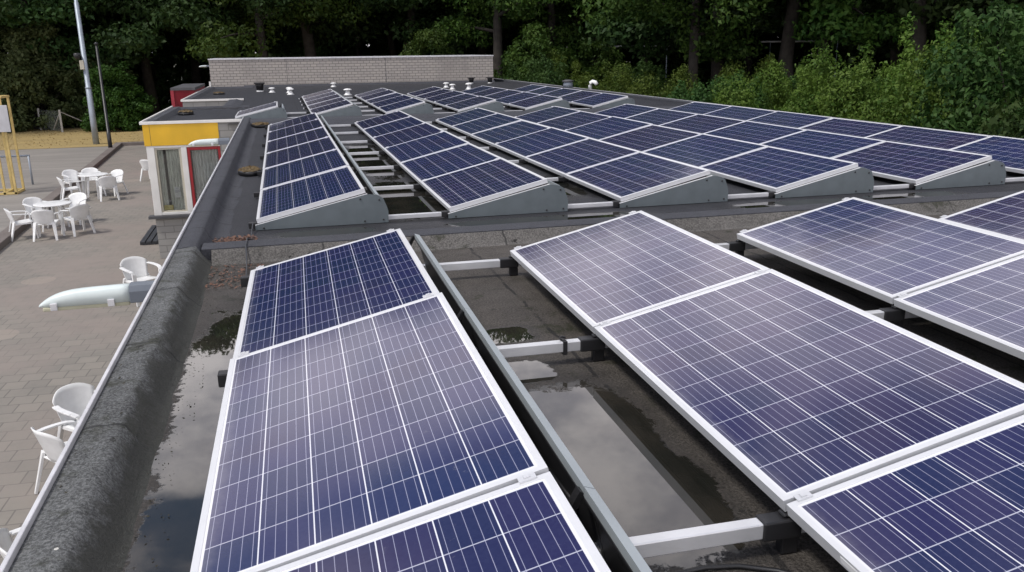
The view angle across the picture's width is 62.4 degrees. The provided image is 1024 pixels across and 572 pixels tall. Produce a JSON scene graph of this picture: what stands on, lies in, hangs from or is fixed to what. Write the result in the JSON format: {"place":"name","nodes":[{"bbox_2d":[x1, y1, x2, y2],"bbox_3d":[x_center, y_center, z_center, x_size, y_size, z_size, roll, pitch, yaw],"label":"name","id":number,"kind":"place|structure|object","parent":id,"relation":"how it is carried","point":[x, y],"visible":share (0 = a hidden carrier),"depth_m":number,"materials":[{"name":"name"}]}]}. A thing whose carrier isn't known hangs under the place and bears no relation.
{"place":"outdoors","nodes":[
{"label":"outdoors","id":0,"kind":"place"},
{"bbox_2d":[0,147,107,231],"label":"ball court pavement","id":1,"kind":"structure","parent":0,"point":[48,166],"depth_m":34.84,"materials":[{"name":"grey concrete"}]},
{"bbox_2d":[0,95,24,194],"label":"basketball stand","id":2,"kind":"object","parent":1,"relation":"on","point":[5,128],"visible":1,"depth_m":28.57,"materials":[{"name":"yellow metal"}]},
{"bbox_2d":[0,127,143,149],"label":"dry grass field","id":3,"kind":"structure","parent":0,"point":[45,136],"depth_m":47.95,"materials":[{"name":"beige plant"}]},
{"bbox_2d":[73,0,99,143],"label":"light mast","id":4,"kind":"object","parent":3,"relation":"on","point":[83,63],"visible":1,"depth_m":43.61,"materials":[{"name":"grey metal"}]},
{"bbox_2d":[79,60,156,131],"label":"laurel bush","id":5,"kind":"object","parent":3,"relation":"on","point":[133,113],"visible":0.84,"depth_m":51.66,"materials":[{"name":"green plant"}]},
{"bbox_2d":[0,145,165,564],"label":"plaza pavement","id":6,"kind":"structure","parent":0,"point":[45,357],"depth_m":15.16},
{"bbox_2d":[30,210,65,241],"bbox_3d":[-11.859,-1.595,21.543,0.662,0.813,0.644,-4,16,-12],"label":"plastic chair","id":7,"kind":"object","parent":6,"relation":"on","point":[42,217],"visible":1,"depth_m":21.32,"materials":[{"name":"white plastic"}]},
{"bbox_2d":[31,420,76,493],"bbox_3d":[-4.718,1.804,9.044,0.662,0.813,0.644,9,18,32],"label":"plastic chair","id":8,"kind":"object","parent":6,"relation":"on","point":[52,446],"visible":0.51,"depth_m":8.80,"materials":[{"name":"white plastic"}]},
{"bbox_2d":[52,383,94,439],"bbox_3d":[-4.916,1.587,9.832,0.644,0.813,0.662,7,17,26],"label":"plastic chair","id":9,"kind":"object","parent":6,"relation":"on","point":[70,401],"visible":0.49,"depth_m":9.85,"materials":[{"name":"white plastic"}]},
{"bbox_2d":[119,256,161,306],"bbox_3d":[-7.024,-0.114,16.021,0.644,0.813,0.662,11,19,36],"label":"plastic chair","id":10,"kind":"object","parent":6,"relation":"on","point":[134,268],"visible":0.9,"depth_m":16.09,"materials":[{"name":"white plastic"}]},
{"bbox_2d":[139,105,249,258],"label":"annex","id":11,"kind":"object","parent":6,"relation":"on","point":[181,170],"depth_m":19.15,"materials":[{"name":"yellow paint"}]},
{"bbox_2d":[146,145,219,215],"bbox_3d":[-7.355,-2.417,19.165,1.555,1.557,0.120,-5,16,-14],"label":"window frame","id":12,"kind":"structure","parent":11,"relation":"in","point":[150,149],"depth_m":19.01,"materials":[{"name":"white paint"}]},
{"bbox_2d":[181,86,252,106],"bbox_3d":[-11.378,-6.197,33.785,1.970,3.090,12.050,-5,16,-14],"label":"brick annex","id":13,"kind":"object","parent":6,"relation":"on","point":[205,97],"visible":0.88,"depth_m":31.55,"materials":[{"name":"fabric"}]},
{"bbox_2d":[19,64,181,149],"bbox_3d":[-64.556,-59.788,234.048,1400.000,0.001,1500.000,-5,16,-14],"label":"ground","id":14,"kind":"structure","parent":0,"point":[75,126],"depth_m":55.37,"materials":[{"name":"brown soil"}]},
{"bbox_2d":[0,19,86,132],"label":"olive bush","id":15,"kind":"object","parent":14,"relation":"on","point":[27,77],"visible":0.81,"depth_m":52.51,"materials":[{"name":"green plant"}]},
{"bbox_2d":[0,0,132,127],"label":"tree","id":16,"kind":"object","parent":14,"relation":"on","point":[26,13],"visible":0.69,"depth_m":52.42,"materials":[{"name":"green plant"}]},
{"bbox_2d":[0,141,143,250],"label":"kerb","id":17,"kind":"structure","parent":14,"relation":"on","point":[54,195],"depth_m":27.91,"materials":[{"name":"concrete"}]},
{"bbox_2d":[52,34,150,127],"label":"olive bush","id":18,"kind":"object","parent":14,"relation":"on","point":[76,99],"visible":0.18,"depth_m":54.55,"materials":[{"name":"green plant"}]},
{"bbox_2d":[28,0,233,116],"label":"tree","id":19,"kind":"object","parent":14,"relation":"on","point":[134,38],"visible":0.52,"depth_m":53.39,"materials":[{"name":"green plant"}]},
{"bbox_2d":[96,14,187,108],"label":"tree","id":20,"kind":"object","parent":14,"relation":"on","point":[173,46],"visible":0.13,"depth_m":71.94,"materials":[{"name":"green plant"}]},
{"bbox_2d":[95,4,256,83],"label":"tree","id":21,"kind":"object","parent":14,"relation":"on","point":[195,73],"visible":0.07,"depth_m":66.27,"materials":[{"name":"green plant"}]},
{"bbox_2d":[107,0,303,69],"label":"tree","id":22,"kind":"object","parent":14,"relation":"on","point":[173,12],"visible":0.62,"depth_m":53.27,"materials":[{"name":"green plant"}]},
{"bbox_2d":[184,0,375,61],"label":"tree","id":23,"kind":"object","parent":14,"relation":"on","point":[225,40],"visible":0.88,"depth_m":52.07,"materials":[{"name":"green plant"}]},
{"bbox_2d":[238,0,339,56],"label":"tree","id":24,"kind":"object","parent":14,"relation":"on","point":[290,42],"visible":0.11,"depth_m":61.79,"materials":[{"name":"green plant"}]},
{"bbox_2d":[193,0,388,56],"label":"tree","id":25,"kind":"object","parent":14,"relation":"on","point":[334,33],"visible":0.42,"depth_m":58.26,"materials":[{"name":"green plant"}]},
{"bbox_2d":[208,55,494,86],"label":"brick wall","id":26,"kind":"structure","parent":14,"relation":"on","point":[327,71],"depth_m":40.16,"materials":[{"name":"brick"}]},
{"bbox_2d":[338,0,484,54],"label":"tree","id":27,"kind":"object","parent":14,"relation":"on","point":[414,12],"visible":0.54,"depth_m":57.45,"materials":[{"name":"green plant"}]},
{"bbox_2d":[398,25,456,55],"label":"young tree","id":28,"kind":"object","parent":14,"relation":"on","point":[429,40],"visible":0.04,"depth_m":51.18,"materials":[{"name":"green plant"}]},
{"bbox_2d":[423,0,567,78],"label":"tree","id":29,"kind":"object","parent":14,"relation":"on","point":[497,23],"visible":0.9,"depth_m":52.11,"materials":[{"name":"green plant"}]},
{"bbox_2d":[3,16,1015,103],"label":"woods","id":30,"kind":"object","parent":14,"relation":"on","point":[180,62],"visible":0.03,"depth_m":81.82,"materials":[{"name":"green plant"}]},
{"bbox_2d":[0,78,1023,571],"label":"flat roof building","id":31,"kind":"structure","parent":14,"relation":"on","point":[648,458],"depth_m":4.13,"materials":[{"name":"concrete"}]},
{"bbox_2d":[39,280,153,311],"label":"wall luminaire","id":32,"kind":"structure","parent":31,"relation":"attached to","point":[106,295],"depth_m":5.69,"materials":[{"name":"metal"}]},
{"bbox_2d":[255,193,388,229],"bbox_3d":[-1.707,-0.675,7.616,1.180,0.274,0.038,-5,16,-14],"label":"side plate","id":33,"kind":"object","parent":31,"relation":"on","point":[366,208],"visible":1,"depth_m":7.65,"materials":[{"name":"metal"}]},
{"bbox_2d":[319,115,378,195],"bbox_3d":[-2.622,-2.076,12.658,0.250,0.238,10.544,-5,16,-14],"label":"wind deflector","id":34,"kind":"object","parent":31,"relation":"on","point":[362,178],"visible":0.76,"depth_m":10.52,"materials":[{"name":"grey metal"}]},
{"bbox_2d":[262,136,473,146],"bbox_3d":[0.659,-2.824,15.254,9.970,0.264,0.061,-5,16,-14],"label":"mounting rail","id":35,"kind":"object","parent":31,"relation":"on","point":[372,142],"visible":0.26,"depth_m":14.45,"materials":[{"name":"metal"}]},
{"bbox_2d":[362,116,425,139],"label":"solar panel","id":36,"kind":"object","parent":35,"relation":"on","point":[390,127],"visible":0.91,"depth_m":15.32,"materials":[{"name":"glass"}]},
{"bbox_2d":[451,113,521,135],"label":"solar panel","id":37,"kind":"object","parent":35,"relation":"on","point":[469,128],"visible":0.96,"depth_m":15.69,"materials":[{"name":"glass"}]},
{"bbox_2d":[536,111,609,129],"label":"solar panel","id":38,"kind":"object","parent":35,"relation":"on","point":[573,120],"visible":0.78,"depth_m":16.19,"materials":[{"name":"glass"}]},
{"bbox_2d":[626,108,695,124],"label":"solar panel","id":39,"kind":"object","parent":35,"relation":"on","point":[659,116],"visible":0.58,"depth_m":16.57,"materials":[{"name":"glass"}]},
{"bbox_2d":[704,106,773,120],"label":"solar panel","id":40,"kind":"object","parent":35,"relation":"on","point":[739,113],"visible":0.56,"depth_m":17.02,"materials":[{"name":"glass"}]},
{"bbox_2d":[260,146,497,159],"bbox_3d":[1.112,-2.374,13.623,9.970,0.264,0.061,-5,16,-14],"label":"mounting rail","id":41,"kind":"object","parent":31,"relation":"on","point":[493,148],"visible":0.23,"depth_m":12.82,"materials":[{"name":"metal"}]},
{"bbox_2d":[265,126,329,153],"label":"solar panel","id":42,"kind":"object","parent":41,"relation":"on","point":[296,139],"visible":0.9,"depth_m":13.22,"materials":[{"name":"glass"}]},
{"bbox_2d":[372,122,443,150],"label":"solar panel","id":43,"kind":"object","parent":41,"relation":"on","point":[404,135],"visible":0.91,"depth_m":13.69,"materials":[{"name":"glass"}]},
{"bbox_2d":[470,120,550,145],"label":"solar panel","id":44,"kind":"object","parent":41,"relation":"on","point":[493,136],"visible":0.93,"depth_m":14.11,"materials":[{"name":"glass"}]},
{"bbox_2d":[565,116,652,139],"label":"solar panel","id":45,"kind":"object","parent":41,"relation":"on","point":[610,126],"visible":0.77,"depth_m":14.49,"materials":[{"name":"glass"}]},
{"bbox_2d":[659,114,744,133],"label":"solar panel","id":46,"kind":"object","parent":41,"relation":"on","point":[700,123],"visible":0.57,"depth_m":14.95,"materials":[{"name":"glass"}]},
{"bbox_2d":[746,111,833,127],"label":"solar panel","id":47,"kind":"object","parent":41,"relation":"on","point":[791,119],"visible":0.59,"depth_m":15.35,"materials":[{"name":"glass"}]},
{"bbox_2d":[257,159,529,175],"bbox_3d":[1.565,-1.925,11.991,9.970,0.264,0.061,-5,16,-14],"label":"mounting rail","id":48,"kind":"object","parent":31,"relation":"on","point":[519,161],"visible":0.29,"depth_m":11.17,"materials":[{"name":"metal"}]},
{"bbox_2d":[263,136,337,168],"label":"solar panel","id":49,"kind":"object","parent":48,"relation":"on","point":[298,152],"visible":0.92,"depth_m":11.57,"materials":[{"name":"glass"}]},
{"bbox_2d":[383,131,469,164],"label":"solar panel","id":50,"kind":"object","parent":48,"relation":"on","point":[423,146],"visible":0.95,"depth_m":11.99,"materials":[{"name":"glass"}]},
{"bbox_2d":[494,127,589,159],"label":"solar panel","id":51,"kind":"object","parent":48,"relation":"on","point":[537,142],"visible":0.95,"depth_m":12.43,"materials":[{"name":"glass"}]},
{"bbox_2d":[599,124,701,151],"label":"solar panel","id":52,"kind":"object","parent":48,"relation":"on","point":[650,137],"visible":0.76,"depth_m":12.87,"materials":[{"name":"glass"}]},
{"bbox_2d":[704,121,806,143],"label":"solar panel","id":53,"kind":"object","parent":48,"relation":"on","point":[754,132],"visible":0.56,"depth_m":13.31,"materials":[{"name":"glass"}]},
{"bbox_2d":[800,118,900,137],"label":"solar panel","id":54,"kind":"object","parent":48,"relation":"on","point":[857,128],"visible":0.55,"depth_m":13.74,"materials":[{"name":"glass"}]},
{"bbox_2d":[254,176,568,197],"bbox_3d":[2.017,-1.475,10.360,9.970,0.264,0.061,-5,16,-14],"label":"mounting rail","id":55,"kind":"object","parent":31,"relation":"on","point":[420,187],"visible":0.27,"depth_m":9.55,"materials":[{"name":"metal"}]},
{"bbox_2d":[260,148,348,189],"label":"solar panel","id":56,"kind":"object","parent":55,"relation":"on","point":[313,165],"visible":0.91,"depth_m":9.90,"materials":[{"name":"glass"}]},
{"bbox_2d":[399,143,500,184],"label":"solar panel","id":57,"kind":"object","parent":55,"relation":"on","point":[447,161],"visible":0.93,"depth_m":10.37,"materials":[{"name":"glass"}]},
{"bbox_2d":[524,138,639,176],"bbox_3d":[0.856,-1.680,10.891,0.990,0.051,1.754,-18,19,-10],"label":"solar panel","id":58,"kind":"object","parent":55,"relation":"on","point":[576,156],"visible":0.96,"depth_m":10.78,"materials":[{"name":"glass"}]},
{"bbox_2d":[643,134,767,166],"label":"solar panel","id":59,"kind":"object","parent":55,"relation":"on","point":[698,150],"visible":0.76,"depth_m":11.22,"materials":[{"name":"glass"}]},
{"bbox_2d":[762,130,884,157],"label":"solar panel","id":60,"kind":"object","parent":55,"relation":"on","point":[824,144],"visible":0.56,"depth_m":11.65,"materials":[{"name":"glass"}]},
{"bbox_2d":[865,125,987,149],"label":"solar panel","id":61,"kind":"object","parent":55,"relation":"on","point":[937,138],"visible":0.54,"depth_m":12.10,"materials":[{"name":"glass"}]},
{"bbox_2d":[240,239,757,286],"bbox_3d":[2.535,-0.441,6.472,8.847,0.349,0.062,-4,16,-13],"label":"mounting rail","id":62,"kind":"object","parent":31,"relation":"on","point":[512,264],"visible":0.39,"depth_m":5.84,"materials":[{"name":"metal"}]},
{"bbox_2d":[737,197,1023,303],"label":"solar panel","id":63,"kind":"object","parent":62,"relation":"on","point":[888,254],"visible":0.99,"depth_m":5.36,"materials":[{"name":"glass"}]},
{"bbox_2d":[939,190,1023,240],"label":"solar panel","id":64,"kind":"object","parent":62,"relation":"on","point":[1003,216],"visible":0.82,"depth_m":6.50,"materials":[{"name":"glass"}]},
{"bbox_2d":[448,184,567,218],"bbox_3d":[-0.030,-0.814,8.043,1.180,0.274,0.038,-5,16,-14],"label":"side plate","id":65,"kind":"object","parent":31,"relation":"on","point":[547,198],"visible":1,"depth_m":8.07,"materials":[{"name":"metal"}]},
{"bbox_2d":[409,234,651,571],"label":"wind deflector","id":66,"kind":"object","parent":31,"relation":"on","point":[607,534],"visible":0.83,"depth_m":2.77,"materials":[{"name":"grey metal"}]},
{"bbox_2d":[217,305,919,387],"bbox_3d":[2.973,0.009,4.837,8.877,0.349,0.062,-4,16,-13],"label":"mounting rail","id":67,"kind":"object","parent":31,"relation":"on","point":[595,344],"visible":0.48,"depth_m":4.21,"materials":[{"name":"metal"}]},
{"bbox_2d":[233,228,438,357],"bbox_3d":[-0.997,-0.009,4.701,0.990,0.051,1.754,-17,18,-10],"label":"solar panel","id":68,"kind":"object","parent":67,"relation":"on","point":[294,298],"visible":0.78,"depth_m":4.55,"materials":[{"name":"glass"}]},
{"bbox_2d":[510,211,769,333],"bbox_3d":[0.662,-0.155,5.121,0.990,0.052,1.755,-17,19,-9],"label":"solar panel","id":69,"kind":"object","parent":67,"relation":"on","point":[595,275],"visible":0.91,"depth_m":4.92,"materials":[{"name":"glass"}]},
{"bbox_2d":[894,254,1023,359],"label":"solar panel","id":70,"kind":"object","parent":67,"relation":"on","point":[985,305],"visible":1,"depth_m":4.38,"materials":[{"name":"glass"}]},
{"bbox_2d":[248,161,1023,228],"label":"mounting rail","id":71,"kind":"object","parent":31,"relation":"on","point":[615,203],"visible":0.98,"depth_m":8.35,"materials":[{"name":"metal"}]},
{"bbox_2d":[256,166,365,222],"bbox_3d":[-2.028,-0.947,8.412,0.990,0.051,1.754,-18,19,-10],"label":"solar panel","id":72,"kind":"object","parent":71,"relation":"on","point":[299,195],"visible":1,"depth_m":8.15,"materials":[{"name":"glass"}]},
{"bbox_2d":[420,158,547,211],"bbox_3d":[-0.352,-1.092,8.837,0.990,0.051,1.754,-18,19,-10],"label":"solar panel","id":73,"kind":"object","parent":71,"relation":"on","point":[476,184],"visible":1,"depth_m":8.62,"materials":[{"name":"glass"}]},
{"bbox_2d":[565,152,709,201],"bbox_3d":[1.308,-1.230,9.260,0.990,0.051,1.754,-18,19,-10],"label":"solar panel","id":74,"kind":"object","parent":71,"relation":"on","point":[631,176],"visible":1,"depth_m":9.06,"materials":[{"name":"glass"}]},
{"bbox_2d":[700,146,857,191],"bbox_3d":[2.975,-1.367,9.685,0.990,0.052,1.754,-17,19,-10],"label":"solar panel","id":75,"kind":"object","parent":71,"relation":"on","point":[770,168],"visible":0.93,"depth_m":9.49,"materials":[{"name":"glass"}]},
{"bbox_2d":[834,141,991,183],"bbox_3d":[4.632,-1.505,10.107,0.990,0.051,1.754,-18,19,-10],"label":"solar panel","id":76,"kind":"object","parent":71,"relation":"on","point":[910,163],"visible":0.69,"depth_m":9.86,"materials":[{"name":"glass"}]},
{"bbox_2d":[950,135,1023,173],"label":"solar panel","id":77,"kind":"object","parent":71,"relation":"on","point":[1008,152],"visible":0.57,"depth_m":10.80,"materials":[{"name":"glass"}]},
{"bbox_2d":[620,175,727,207],"bbox_3d":[1.630,-0.952,8.465,1.180,0.274,0.038,-5,16,-14],"label":"side plate","id":78,"kind":"object","parent":31,"relation":"on","point":[710,188],"visible":1,"depth_m":8.50,"materials":[{"name":"metal"}]},
{"bbox_2d":[593,509,805,557],"bbox_3d":[3.411,0.460,3.202,8.908,0.349,0.062,-4,16,-13],"label":"mounting rail","id":79,"kind":"object","parent":31,"relation":"on","point":[782,528],"visible":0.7,"depth_m":2.55,"materials":[{"name":"metal"}]},
{"bbox_2d":[190,292,548,571],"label":"solar panel","id":80,"kind":"object","parent":79,"relation":"on","point":[340,434],"visible":0.95,"depth_m":2.73,"materials":[{"name":"glass"}]},
{"bbox_2d":[267,471,610,571],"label":"solar panel","id":81,"kind":"object","parent":79,"relation":"on","point":[529,522],"visible":1,"depth_m":2.11,"materials":[{"name":"glass"}]},
{"bbox_2d":[594,269,1023,511],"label":"solar panel","id":82,"kind":"object","parent":79,"relation":"on","point":[779,389],"visible":0.98,"depth_m":3.19,"materials":[{"name":"glass"}]},
{"bbox_2d":[786,415,1023,571],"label":"solar panel","id":83,"kind":"object","parent":79,"relation":"on","point":[956,505],"visible":1,"depth_m":2.40,"materials":[{"name":"glass"}]},
{"bbox_2d":[774,167,873,197],"bbox_3d":[3.296,-1.091,8.890,1.180,0.274,0.038,-5,16,-14],"label":"side plate","id":84,"kind":"object","parent":31,"relation":"on","point":[857,180],"visible":1,"depth_m":8.92,"materials":[{"name":"metal"}]},
{"bbox_2d":[914,160,1005,189],"bbox_3d":[4.953,-1.229,9.311,1.180,0.274,0.038,-5,16,-14],"label":"side plate","id":85,"kind":"object","parent":31,"relation":"on","point":[992,172],"visible":1,"depth_m":9.34,"materials":[{"name":"metal"}]},
{"bbox_2d":[493,20,579,81],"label":"young tree","id":86,"kind":"object","parent":14,"relation":"on","point":[534,35],"visible":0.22,"depth_m":48.33,"materials":[{"name":"green plant"}]},
{"bbox_2d":[454,0,620,59],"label":"tree","id":87,"kind":"object","parent":14,"relation":"on","point":[549,18],"visible":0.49,"depth_m":53.32,"materials":[{"name":"green plant"}]},
{"bbox_2d":[63,50,1019,109],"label":"undergrowth","id":88,"kind":"object","parent":14,"relation":"on","point":[165,88],"visible":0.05,"depth_m":73.18,"materials":[{"name":"green plant"}]},
{"bbox_2d":[504,52,587,87],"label":"green shrub","id":89,"kind":"object","parent":14,"relation":"on","point":[550,76],"visible":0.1,"depth_m":42.37,"materials":[{"name":"green plant"}]},
{"bbox_2d":[570,38,626,90],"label":"young tree","id":90,"kind":"object","parent":14,"relation":"on","point":[594,68],"visible":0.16,"depth_m":50.50,"materials":[{"name":"green plant"}]},
{"bbox_2d":[578,59,637,93],"bbox_3d":[4.037,-8.314,38.897,4.835,4.112,4.803,-13,20,-38],"label":"green shrub","id":91,"kind":"object","parent":14,"relation":"on","point":[619,89],"visible":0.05,"depth_m":38.57,"materials":[{"name":"green plant"}]},
{"bbox_2d":[598,57,671,95],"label":"green shrub","id":92,"kind":"object","parent":14,"relation":"on","point":[643,65],"visible":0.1,"depth_m":46.16,"materials":[{"name":"green plant"}]},
{"bbox_2d":[626,63,699,100],"bbox_3d":[6.328,-7.216,35.177,5.132,3.959,4.944,-3,16,-8],"label":"green shrub","id":93,"kind":"object","parent":14,"relation":"on","point":[646,90],"visible":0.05,"depth_m":35.12,"materials":[{"name":"green plant"}]},
{"bbox_2d":[568,0,772,88],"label":"tree","id":94,"kind":"object","parent":14,"relation":"on","point":[718,39],"visible":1,"depth_m":43.41,"materials":[{"name":"green plant"}]},
{"bbox_2d":[578,0,815,96],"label":"tree","id":95,"kind":"object","parent":14,"relation":"on","point":[645,29],"visible":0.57,"depth_m":47.75,"materials":[{"name":"green plant"}]},
{"bbox_2d":[662,68,770,108],"bbox_3d":[7.126,-5.826,30.338,4.747,3.844,4.790,0,16,4],"label":"green shrub","id":96,"kind":"object","parent":14,"relation":"on","point":[702,94],"visible":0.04,"depth_m":29.57,"materials":[{"name":"green plant"}]},
{"bbox_2d":[682,2,822,80],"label":"tree","id":97,"kind":"object","parent":14,"relation":"on","point":[748,61],"visible":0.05,"depth_m":72.07,"materials":[{"name":"green plant"}]},
{"bbox_2d":[711,59,822,114],"bbox_3d":[7.982,-5.014,26.769,5.092,4.199,5.285,5,17,19],"label":"green shrub","id":98,"kind":"object","parent":14,"relation":"on","point":[741,97],"visible":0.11,"depth_m":26.50,"materials":[{"name":"green plant"}]},
{"bbox_2d":[744,0,822,87],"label":"tree","id":99,"kind":"object","parent":14,"relation":"on","point":[786,52],"visible":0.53,"depth_m":44.34,"materials":[{"name":"brown plant"}]},
{"bbox_2d":[704,0,917,96],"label":"tree","id":100,"kind":"object","parent":14,"relation":"on","point":[831,15],"visible":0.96,"depth_m":40.98,"materials":[{"name":"green plant"}]},
{"bbox_2d":[783,40,891,117],"bbox_3d":[10.298,-5.162,26.215,5.144,4.717,5.178,9,18,30],"label":"green shrub","id":101,"kind":"object","parent":14,"relation":"on","point":[824,76],"visible":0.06,"depth_m":25.29,"materials":[{"name":"green plant"}]},
{"bbox_2d":[810,40,968,126],"bbox_3d":[9.340,-3.709,21.151,5.578,4.679,5.375,0,16,4],"label":"green shrub","id":102,"kind":"object","parent":14,"relation":"on","point":[893,109],"visible":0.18,"depth_m":20.78,"materials":[{"name":"green plant"}]},
{"bbox_2d":[814,0,1004,68],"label":"tree","id":103,"kind":"object","parent":14,"relation":"on","point":[888,42],"visible":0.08,"depth_m":46.62,"materials":[{"name":"green plant"}]},
{"bbox_2d":[852,11,1023,122],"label":"green shrub","id":104,"kind":"object","parent":14,"relation":"on","point":[909,49],"visible":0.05,"depth_m":22.88,"materials":[{"name":"green plant"}]},
{"bbox_2d":[869,0,1023,78],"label":"tree","id":105,"kind":"object","parent":14,"relation":"on","point":[919,9],"visible":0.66,"depth_m":38.68,"materials":[{"name":"green plant"}]},
{"bbox_2d":[904,0,1023,134],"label":"green shrub","id":106,"kind":"object","parent":14,"relation":"on","point":[1002,31],"visible":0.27,"depth_m":18.20,"materials":[{"name":"green plant"}]},
{"bbox_2d":[973,91,1023,138],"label":"green shrub","id":107,"kind":"object","parent":14,"relation":"on","point":[1012,127],"visible":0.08,"depth_m":15.61,"materials":[{"name":"green plant"}]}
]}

